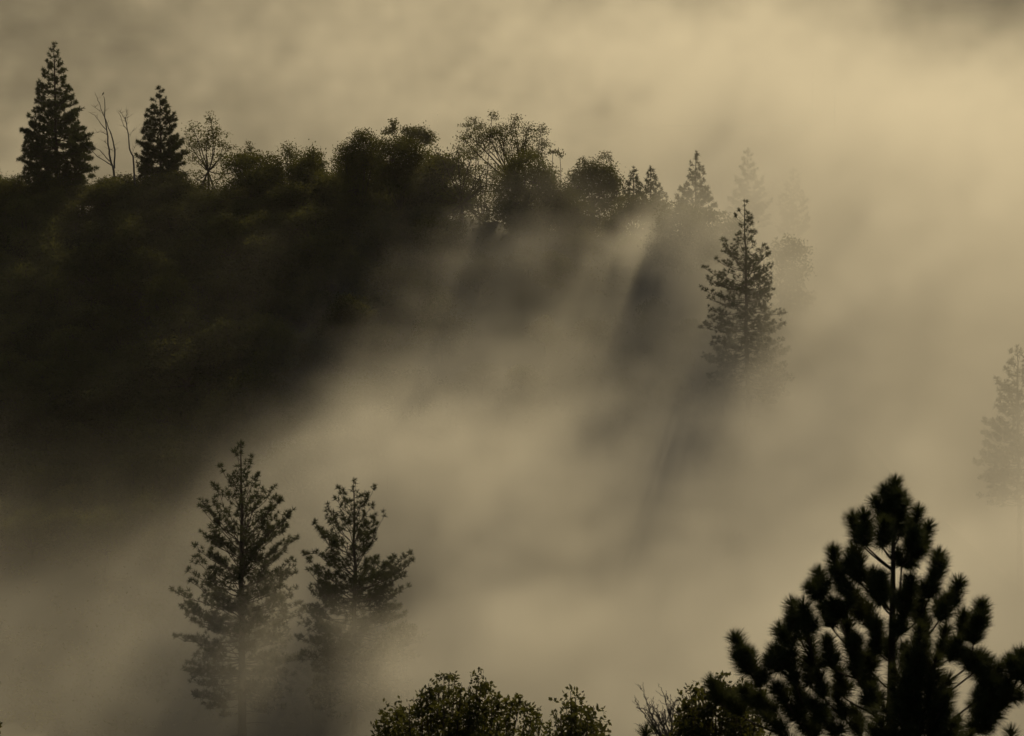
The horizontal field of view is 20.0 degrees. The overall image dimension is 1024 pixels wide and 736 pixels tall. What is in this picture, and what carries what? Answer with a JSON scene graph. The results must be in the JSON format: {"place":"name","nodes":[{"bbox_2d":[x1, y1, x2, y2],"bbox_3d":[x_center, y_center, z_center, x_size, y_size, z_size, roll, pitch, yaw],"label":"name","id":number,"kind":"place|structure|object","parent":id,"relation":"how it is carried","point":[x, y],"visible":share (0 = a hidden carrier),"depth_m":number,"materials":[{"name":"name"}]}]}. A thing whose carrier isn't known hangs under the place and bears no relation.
{"place":"outdoors","nodes":[
{"label":"outdoors","id":0,"kind":"place"},
{"bbox_2d":[0,0,1023,735],"bbox_3d":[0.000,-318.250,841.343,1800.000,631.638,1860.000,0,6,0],"label":"ground","id":1,"kind":"structure","parent":0,"point":[892,130],"depth_m":519.85,"materials":[{"name":"soil"}]},
{"bbox_2d":[5,212,94,257],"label":"oak tree","id":2,"kind":"object","parent":1,"relation":"on","point":[31,238],"visible":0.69,"depth_m":358.13,"materials":[{"name":"green plant"}]},
{"bbox_2d":[26,233,81,291],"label":"oak tree","id":3,"kind":"object","parent":1,"relation":"on","point":[56,257],"visible":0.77,"depth_m":350.69,"materials":[{"name":"green plant"}]},
{"bbox_2d":[23,169,84,208],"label":"oak tree","id":4,"kind":"object","parent":1,"relation":"on","point":[42,186],"visible":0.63,"depth_m":367.74,"materials":[{"name":"green plant"}]},
{"bbox_2d":[29,182,82,225],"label":"oak tree","id":5,"kind":"object","parent":1,"relation":"on","point":[45,202],"visible":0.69,"depth_m":364.18,"materials":[{"name":"green plant"}]},
{"bbox_2d":[16,40,98,190],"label":"pine tree","id":6,"kind":"object","parent":1,"relation":"on","point":[49,161],"visible":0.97,"depth_m":369.46,"materials":[{"name":"green plant"}]},
{"bbox_2d":[38,504,101,570],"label":"oak tree","id":7,"kind":"object","parent":1,"relation":"on","point":[57,546],"visible":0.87,"depth_m":306.35,"materials":[{"name":"green plant"}]},
{"bbox_2d":[42,198,109,236],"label":"oak tree","id":8,"kind":"object","parent":1,"relation":"on","point":[74,221],"visible":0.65,"depth_m":361.96,"materials":[{"name":"green plant"}]},
{"bbox_2d":[59,503,141,572],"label":"oak tree","id":9,"kind":"object","parent":1,"relation":"on","point":[106,545],"visible":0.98,"depth_m":304.51,"materials":[{"name":"green plant"}]},
{"bbox_2d":[76,174,132,217],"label":"oak tree","id":10,"kind":"object","parent":1,"relation":"on","point":[102,190],"visible":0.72,"depth_m":362.82,"materials":[{"name":"green plant"}]},
{"bbox_2d":[97,182,154,221],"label":"oak tree","id":11,"kind":"object","parent":1,"relation":"on","point":[131,198],"visible":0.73,"depth_m":359.79,"materials":[{"name":"green plant"}]},
{"bbox_2d":[90,212,162,278],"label":"oak tree","id":12,"kind":"object","parent":1,"relation":"on","point":[123,245],"visible":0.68,"depth_m":349.88,"materials":[{"name":"green plant"}]},
{"bbox_2d":[91,203,169,247],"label":"oak tree","id":13,"kind":"object","parent":1,"relation":"on","point":[122,217],"visible":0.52,"depth_m":354.57,"materials":[{"name":"green plant"}]},
{"bbox_2d":[107,487,185,557],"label":"oak tree","id":14,"kind":"object","parent":1,"relation":"on","point":[144,517],"visible":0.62,"depth_m":305.30,"materials":[{"name":"green plant"}]},
{"bbox_2d":[133,85,189,179],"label":"pine tree","id":15,"kind":"object","parent":1,"relation":"on","point":[169,157],"visible":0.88,"depth_m":365.98,"materials":[{"name":"green plant"}]},
{"bbox_2d":[130,501,199,580],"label":"oak tree","id":16,"kind":"object","parent":1,"relation":"on","point":[149,548],"visible":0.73,"depth_m":301.24,"materials":[{"name":"green plant"}]},
{"bbox_2d":[139,180,197,226],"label":"oak tree","id":17,"kind":"object","parent":1,"relation":"on","point":[158,198],"visible":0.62,"depth_m":358.24,"materials":[{"name":"green plant"}]},
{"bbox_2d":[149,236,189,273],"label":"oak tree","id":18,"kind":"object","parent":1,"relation":"on","point":[174,250],"visible":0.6,"depth_m":349.00,"materials":[{"name":"green plant"}]},
{"bbox_2d":[131,301,212,358],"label":"oak tree","id":19,"kind":"object","parent":1,"relation":"on","point":[186,319],"visible":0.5,"depth_m":335.75,"materials":[{"name":"green plant"}]},
{"bbox_2d":[136,166,208,204],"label":"oak tree","id":20,"kind":"object","parent":1,"relation":"on","point":[152,182],"visible":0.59,"depth_m":362.38,"materials":[{"name":"green plant"}]},
{"bbox_2d":[134,441,211,518],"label":"oak tree","id":21,"kind":"object","parent":1,"relation":"on","point":[170,465],"visible":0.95,"depth_m":312.34,"materials":[{"name":"green plant"}]},
{"bbox_2d":[138,330,231,398],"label":"oak tree","id":22,"kind":"object","parent":1,"relation":"on","point":[184,369],"visible":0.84,"depth_m":329.23,"materials":[{"name":"green plant"}]},
{"bbox_2d":[151,429,223,474],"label":"oak tree","id":23,"kind":"object","parent":1,"relation":"on","point":[201,451],"visible":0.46,"depth_m":317.97,"materials":[{"name":"green plant"}]},
{"bbox_2d":[146,499,239,589],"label":"oak tree","id":24,"kind":"object","parent":1,"relation":"on","point":[199,521],"visible":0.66,"depth_m":298.51,"materials":[{"name":"green plant"}]},
{"bbox_2d":[155,186,243,223],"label":"oak tree","id":25,"kind":"object","parent":1,"relation":"on","point":[212,200],"visible":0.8,"depth_m":356.80,"materials":[{"name":"green plant"}]},
{"bbox_2d":[181,111,242,204],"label":"oak tree","id":26,"kind":"object","parent":1,"relation":"on","point":[207,168],"visible":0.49,"depth_m":364.96,"materials":[{"name":"green plant"}]},
{"bbox_2d":[174,453,257,501],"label":"oak tree","id":27,"kind":"object","parent":1,"relation":"on","point":[211,469],"visible":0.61,"depth_m":312.87,"materials":[{"name":"green plant"}]},
{"bbox_2d":[187,385,250,448],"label":"oak tree","id":28,"kind":"object","parent":1,"relation":"on","point":[206,418],"visible":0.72,"depth_m":320.63,"materials":[{"name":"green plant"}]},
{"bbox_2d":[194,312,260,369],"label":"oak tree","id":29,"kind":"object","parent":1,"relation":"on","point":[222,334],"visible":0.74,"depth_m":329.80,"materials":[{"name":"green plant"}]},
{"bbox_2d":[199,208,256,261],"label":"oak tree","id":30,"kind":"object","parent":1,"relation":"on","point":[220,228],"visible":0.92,"depth_m":348.94,"materials":[{"name":"green plant"}]},
{"bbox_2d":[205,416,255,467],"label":"oak tree","id":31,"kind":"object","parent":1,"relation":"on","point":[222,444],"visible":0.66,"depth_m":317.24,"materials":[{"name":"green plant"}]},
{"bbox_2d":[205,297,260,333],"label":"oak tree","id":32,"kind":"object","parent":1,"relation":"on","point":[243,310],"visible":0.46,"depth_m":335.90,"materials":[{"name":"green plant"}]},
{"bbox_2d":[168,439,308,735],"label":"pine tree","id":33,"kind":"object","parent":1,"relation":"on","point":[244,608],"visible":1,"depth_m":257.58,"materials":[{"name":"green plant"}]},
{"bbox_2d":[207,148,294,212],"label":"oak tree","id":34,"kind":"object","parent":1,"relation":"on","point":[263,174],"visible":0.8,"depth_m":358.56,"materials":[{"name":"green plant"}]},
{"bbox_2d":[224,194,278,226],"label":"oak tree","id":35,"kind":"object","parent":1,"relation":"on","point":[241,208],"visible":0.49,"depth_m":354.01,"materials":[{"name":"green plant"}]},
{"bbox_2d":[217,452,287,494],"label":"oak tree","id":36,"kind":"object","parent":1,"relation":"on","point":[265,477],"visible":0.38,"depth_m":312.04,"materials":[{"name":"green plant"}]},
{"bbox_2d":[206,491,303,575],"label":"oak tree","id":37,"kind":"object","parent":1,"relation":"on","point":[265,503],"visible":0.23,"depth_m":300.68,"materials":[{"name":"green plant"}]},
{"bbox_2d":[220,358,301,432],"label":"oak tree","id":38,"kind":"object","parent":1,"relation":"on","point":[254,389],"visible":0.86,"depth_m":319.96,"materials":[{"name":"green plant"}]},
{"bbox_2d":[227,206,294,263],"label":"oak tree","id":39,"kind":"object","parent":1,"relation":"on","point":[259,223],"visible":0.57,"depth_m":348.07,"materials":[{"name":"green plant"}]},
{"bbox_2d":[230,415,300,465],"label":"oak tree","id":40,"kind":"object","parent":1,"relation":"on","point":[257,438],"visible":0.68,"depth_m":314.97,"materials":[{"name":"green plant"}]},
{"bbox_2d":[223,230,308,280],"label":"oak tree","id":41,"kind":"object","parent":1,"relation":"on","point":[261,241],"visible":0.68,"depth_m":344.05,"materials":[{"name":"green plant"}]},
{"bbox_2d":[250,509,318,590],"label":"oak tree","id":42,"kind":"object","parent":1,"relation":"on","point":[292,532],"visible":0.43,"depth_m":296.38,"materials":[{"name":"green plant"}]},
{"bbox_2d":[250,389,331,442],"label":"oak tree","id":43,"kind":"object","parent":1,"relation":"on","point":[286,401],"visible":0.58,"depth_m":318.19,"materials":[{"name":"green plant"}]},
{"bbox_2d":[256,433,332,509],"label":"oak tree","id":44,"kind":"object","parent":1,"relation":"on","point":[288,469],"visible":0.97,"depth_m":309.93,"materials":[{"name":"green plant"}]},
{"bbox_2d":[255,165,336,209],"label":"oak tree","id":45,"kind":"object","parent":1,"relation":"on","point":[290,196],"visible":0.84,"depth_m":353.00,"materials":[{"name":"green plant"}]},
{"bbox_2d":[280,139,331,198],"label":"oak tree","id":46,"kind":"object","parent":1,"relation":"on","point":[308,161],"visible":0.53,"depth_m":357.58,"materials":[{"name":"green plant"}]},
{"bbox_2d":[281,629,334,724],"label":"pine tree","id":47,"kind":"object","parent":1,"relation":"on","point":[294,700],"visible":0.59,"depth_m":270.34,"materials":[{"name":"green plant"}]},
{"bbox_2d":[272,338,345,399],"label":"oak tree","id":48,"kind":"object","parent":1,"relation":"on","point":[309,363],"visible":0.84,"depth_m":322.43,"materials":[{"name":"green plant"}]},
{"bbox_2d":[269,408,350,454],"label":"oak tree","id":49,"kind":"object","parent":1,"relation":"on","point":[297,428],"visible":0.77,"depth_m":314.74,"materials":[{"name":"green plant"}]},
{"bbox_2d":[280,477,355,521],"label":"oak tree","id":50,"kind":"object","parent":1,"relation":"on","point":[315,505],"visible":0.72,"depth_m":305.40,"materials":[{"name":"green plant"}]},
{"bbox_2d":[282,519,362,586],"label":"oak tree","id":51,"kind":"object","parent":1,"relation":"on","point":[301,560],"visible":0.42,"depth_m":295.89,"materials":[{"name":"green plant"}]},
{"bbox_2d":[294,370,360,427],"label":"oak tree","id":52,"kind":"object","parent":1,"relation":"on","point":[321,387],"visible":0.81,"depth_m":318.90,"materials":[{"name":"green plant"}]},
{"bbox_2d":[311,153,361,211],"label":"oak tree","id":53,"kind":"object","parent":1,"relation":"on","point":[328,179],"visible":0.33,"depth_m":353.14,"materials":[{"name":"green plant"}]},
{"bbox_2d":[312,291,391,388],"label":"oak tree","id":54,"kind":"object","parent":1,"relation":"on","point":[352,312],"visible":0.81,"depth_m":322.43,"materials":[{"name":"green plant"}]},
{"bbox_2d":[307,458,402,539],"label":"oak tree","id":55,"kind":"object","parent":1,"relation":"on","point":[363,483],"visible":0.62,"depth_m":302.92,"materials":[{"name":"green plant"}]},
{"bbox_2d":[325,126,390,232],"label":"oak tree","id":56,"kind":"object","parent":1,"relation":"on","point":[351,188],"visible":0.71,"depth_m":346.97,"materials":[{"name":"green plant"}]},
{"bbox_2d":[329,278,391,321],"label":"oak tree","id":57,"kind":"object","parent":1,"relation":"on","point":[371,298],"visible":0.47,"depth_m":331.84,"materials":[{"name":"green plant"}]},
{"bbox_2d":[294,477,428,735],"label":"pine tree","id":58,"kind":"object","parent":1,"relation":"on","point":[342,648],"visible":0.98,"depth_m":253.76,"materials":[{"name":"green plant"}]},
{"bbox_2d":[0,206,738,735],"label":"undergrowth","id":59,"kind":"object","parent":1,"relation":"on","point":[414,688],"visible":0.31,"depth_m":289.69,"materials":[{"name":"plant"}]},
{"bbox_2d":[329,372,413,439],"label":"oak tree","id":60,"kind":"object","parent":1,"relation":"on","point":[379,396],"visible":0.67,"depth_m":314.86,"materials":[{"name":"green plant"}]},
{"bbox_2d":[338,361,419,406],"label":"oak tree","id":61,"kind":"object","parent":1,"relation":"on","point":[376,369],"visible":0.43,"depth_m":319.84,"materials":[{"name":"green plant"}]},
{"bbox_2d":[340,320,427,372],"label":"oak tree","id":62,"kind":"object","parent":1,"relation":"on","point":[386,333],"visible":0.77,"depth_m":323.51,"materials":[{"name":"green plant"}]},
{"bbox_2d":[352,214,418,283],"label":"oak tree","id":63,"kind":"object","parent":1,"relation":"on","point":[376,244],"visible":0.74,"depth_m":337.80,"materials":[{"name":"green plant"}]},
{"bbox_2d":[357,132,432,242],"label":"oak tree","id":64,"kind":"object","parent":1,"relation":"on","point":[392,169],"visible":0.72,"depth_m":343.47,"materials":[{"name":"green plant"}]},
{"bbox_2d":[351,483,452,551],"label":"oak tree","id":65,"kind":"object","parent":1,"relation":"on","point":[397,516],"visible":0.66,"depth_m":297.60,"materials":[{"name":"green plant"}]},
{"bbox_2d":[359,242,452,293],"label":"oak tree","id":66,"kind":"object","parent":1,"relation":"on","point":[398,276],"visible":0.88,"depth_m":332.95,"materials":[{"name":"green plant"}]},
{"bbox_2d":[380,117,439,163],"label":"oak tree","id":67,"kind":"object","parent":1,"relation":"on","point":[418,132],"visible":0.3,"depth_m":370.56,"materials":[{"name":"green plant"}]},
{"bbox_2d":[380,365,441,421],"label":"oak tree","id":68,"kind":"object","parent":1,"relation":"on","point":[405,396],"visible":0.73,"depth_m":316.73,"materials":[{"name":"green plant"}]},
{"bbox_2d":[373,438,463,506],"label":"oak tree","id":69,"kind":"object","parent":1,"relation":"on","point":[399,464],"visible":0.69,"depth_m":304.20,"materials":[{"name":"green plant"}]},
{"bbox_2d":[375,276,465,331],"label":"oak tree","id":70,"kind":"object","parent":1,"relation":"on","point":[405,308],"visible":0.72,"depth_m":329.40,"materials":[{"name":"green plant"}]},
{"bbox_2d":[398,201,464,237],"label":"oak tree","id":71,"kind":"object","parent":1,"relation":"on","point":[425,212],"visible":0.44,"depth_m":342.46,"materials":[{"name":"green plant"}]},
{"bbox_2d":[405,214,473,280],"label":"oak tree","id":72,"kind":"object","parent":1,"relation":"on","point":[437,244],"visible":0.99,"depth_m":336.42,"materials":[{"name":"green plant"}]},
{"bbox_2d":[392,495,488,557],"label":"oak tree","id":73,"kind":"object","parent":1,"relation":"on","point":[456,533],"visible":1,"depth_m":295.31,"materials":[{"name":"green plant"}]},
{"bbox_2d":[400,290,481,365],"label":"oak tree","id":74,"kind":"object","parent":1,"relation":"on","point":[440,324],"visible":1,"depth_m":323.00,"materials":[{"name":"green plant"}]},
{"bbox_2d":[405,147,478,220],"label":"oak tree","id":75,"kind":"object","parent":1,"relation":"on","point":[427,196],"visible":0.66,"depth_m":346.31,"materials":[{"name":"green plant"}]},
{"bbox_2d":[414,376,472,428],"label":"oak tree","id":76,"kind":"object","parent":1,"relation":"on","point":[451,395],"visible":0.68,"depth_m":313.78,"materials":[{"name":"green plant"}]},
{"bbox_2d":[422,142,501,233],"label":"oak tree","id":77,"kind":"object","parent":1,"relation":"on","point":[460,192],"visible":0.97,"depth_m":342.19,"materials":[{"name":"green plant"}]},
{"bbox_2d":[370,667,557,735],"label":"live oak shrub","id":78,"kind":"object","parent":1,"relation":"on","point":[449,720],"visible":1,"depth_m":42.65,"materials":[{"name":"green plant"}]},
{"bbox_2d":[452,109,508,219],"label":"oak tree","id":79,"kind":"object","parent":1,"relation":"on","point":[479,125],"visible":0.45,"depth_m":382.46,"materials":[{"name":"green plant"}]},
{"bbox_2d":[450,113,549,215],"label":"oak tree","id":80,"kind":"object","parent":1,"relation":"on","point":[492,133],"visible":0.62,"depth_m":348.73,"materials":[{"name":"green plant"}]},
{"bbox_2d":[486,147,568,236],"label":"oak tree","id":81,"kind":"object","parent":1,"relation":"on","point":[515,213],"visible":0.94,"depth_m":338.64,"materials":[{"name":"green plant"}]},
{"bbox_2d":[523,311,565,357],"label":"oak tree","id":82,"kind":"object","parent":1,"relation":"on","point":[539,332],"visible":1,"depth_m":319.20,"materials":[{"name":"green plant"}]},
{"bbox_2d":[535,182,601,237],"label":"oak tree","id":83,"kind":"object","parent":1,"relation":"on","point":[568,212],"visible":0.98,"depth_m":336.72,"materials":[{"name":"green plant"}]},
{"bbox_2d":[538,684,611,735],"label":"live oak shrub","id":84,"kind":"object","parent":1,"relation":"on","point":[574,725],"visible":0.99,"depth_m":43.63,"materials":[{"name":"green plant"}]},
{"bbox_2d":[558,224,601,255],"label":"oak tree","id":85,"kind":"object","parent":1,"relation":"on","point":[574,240],"visible":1,"depth_m":332.07,"materials":[{"name":"green plant"}]},
{"bbox_2d":[553,155,638,236],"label":"oak tree","id":86,"kind":"object","parent":1,"relation":"on","point":[600,184],"visible":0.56,"depth_m":343.98,"materials":[{"name":"green plant"}]},
{"bbox_2d":[600,375,651,421],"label":"oak tree","id":87,"kind":"object","parent":1,"relation":"on","point":[629,393],"visible":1,"depth_m":304.15,"materials":[{"name":"green plant"}]},
{"bbox_2d":[610,233,648,273],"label":"oak tree","id":88,"kind":"object","parent":1,"relation":"on","point":[626,245],"visible":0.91,"depth_m":324.27,"materials":[{"name":"green plant"}]},
{"bbox_2d":[596,191,678,251],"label":"oak tree","id":89,"kind":"object","parent":1,"relation":"on","point":[632,210],"visible":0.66,"depth_m":333.18,"materials":[{"name":"green plant"}]},
{"bbox_2d":[629,253,667,290],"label":"oak tree","id":90,"kind":"object","parent":1,"relation":"on","point":[643,276],"visible":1,"depth_m":319.38,"materials":[{"name":"green plant"}]},
{"bbox_2d":[632,683,689,735],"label":"bare shrub","id":91,"kind":"object","parent":1,"relation":"on","point":[658,731],"visible":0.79,"depth_m":41.66,"materials":[{"name":"plant"}]},
{"bbox_2d":[637,198,729,280],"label":"oak tree","id":92,"kind":"object","parent":1,"relation":"on","point":[700,244],"visible":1,"depth_m":316.98,"materials":[{"name":"green plant"}]},
{"bbox_2d":[674,150,718,224],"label":"pine tree","id":93,"kind":"object","parent":1,"relation":"on","point":[707,197],"visible":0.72,"depth_m":325.30,"materials":[{"name":"green plant"}]},
{"bbox_2d":[662,670,771,735],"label":"live oak shrub","id":94,"kind":"object","parent":1,"relation":"on","point":[690,723],"visible":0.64,"depth_m":40.49,"materials":[{"name":"green plant"}]},
{"bbox_2d":[700,370,745,415],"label":"oak tree","id":95,"kind":"object","parent":1,"relation":"on","point":[709,392],"visible":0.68,"depth_m":298.23,"materials":[{"name":"green plant"}]},
{"bbox_2d":[701,209,758,275],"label":"oak tree","id":96,"kind":"object","parent":1,"relation":"on","point":[726,228],"visible":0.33,"depth_m":329.30,"materials":[{"name":"green plant"}]},
{"bbox_2d":[707,443,759,488],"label":"oak tree","id":97,"kind":"object","parent":1,"relation":"on","point":[734,473],"visible":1,"depth_m":289.35,"materials":[{"name":"green plant"}]},
{"bbox_2d":[697,199,795,454],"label":"pine tree","id":98,"kind":"object","parent":1,"relation":"on","point":[762,360],"visible":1,"depth_m":292.52,"materials":[{"name":"green plant"}]},
{"bbox_2d":[723,148,773,272],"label":"pine tree","id":99,"kind":"object","parent":1,"relation":"on","point":[758,208],"visible":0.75,"depth_m":400.99,"materials":[{"name":"green plant"}]},
{"bbox_2d":[775,167,810,324],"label":"pine tree","id":100,"kind":"object","parent":1,"relation":"on","point":[787,216],"visible":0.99,"depth_m":424.40,"materials":[{"name":"green plant"}]},
{"bbox_2d":[763,233,823,355],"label":"oak tree","id":101,"kind":"object","parent":1,"relation":"on","point":[804,342],"visible":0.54,"depth_m":342.22,"materials":[{"name":"green plant"}]},
{"bbox_2d":[699,470,1023,735],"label":"pine tree","id":102,"kind":"object","parent":1,"relation":"on","point":[996,692],"visible":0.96,"depth_m":37.43,"materials":[{"name":"green plant"}]},
{"bbox_2d":[859,617,979,735],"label":"pine tree","id":103,"kind":"object","parent":1,"relation":"on","point":[929,711],"visible":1,"depth_m":31.38,"materials":[{"name":"green plant"}]},
{"bbox_2d":[972,343,1023,597],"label":"pine tree","id":104,"kind":"object","parent":1,"relation":"on","point":[1000,492],"visible":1,"depth_m":302.09,"materials":[{"name":"green plant"}]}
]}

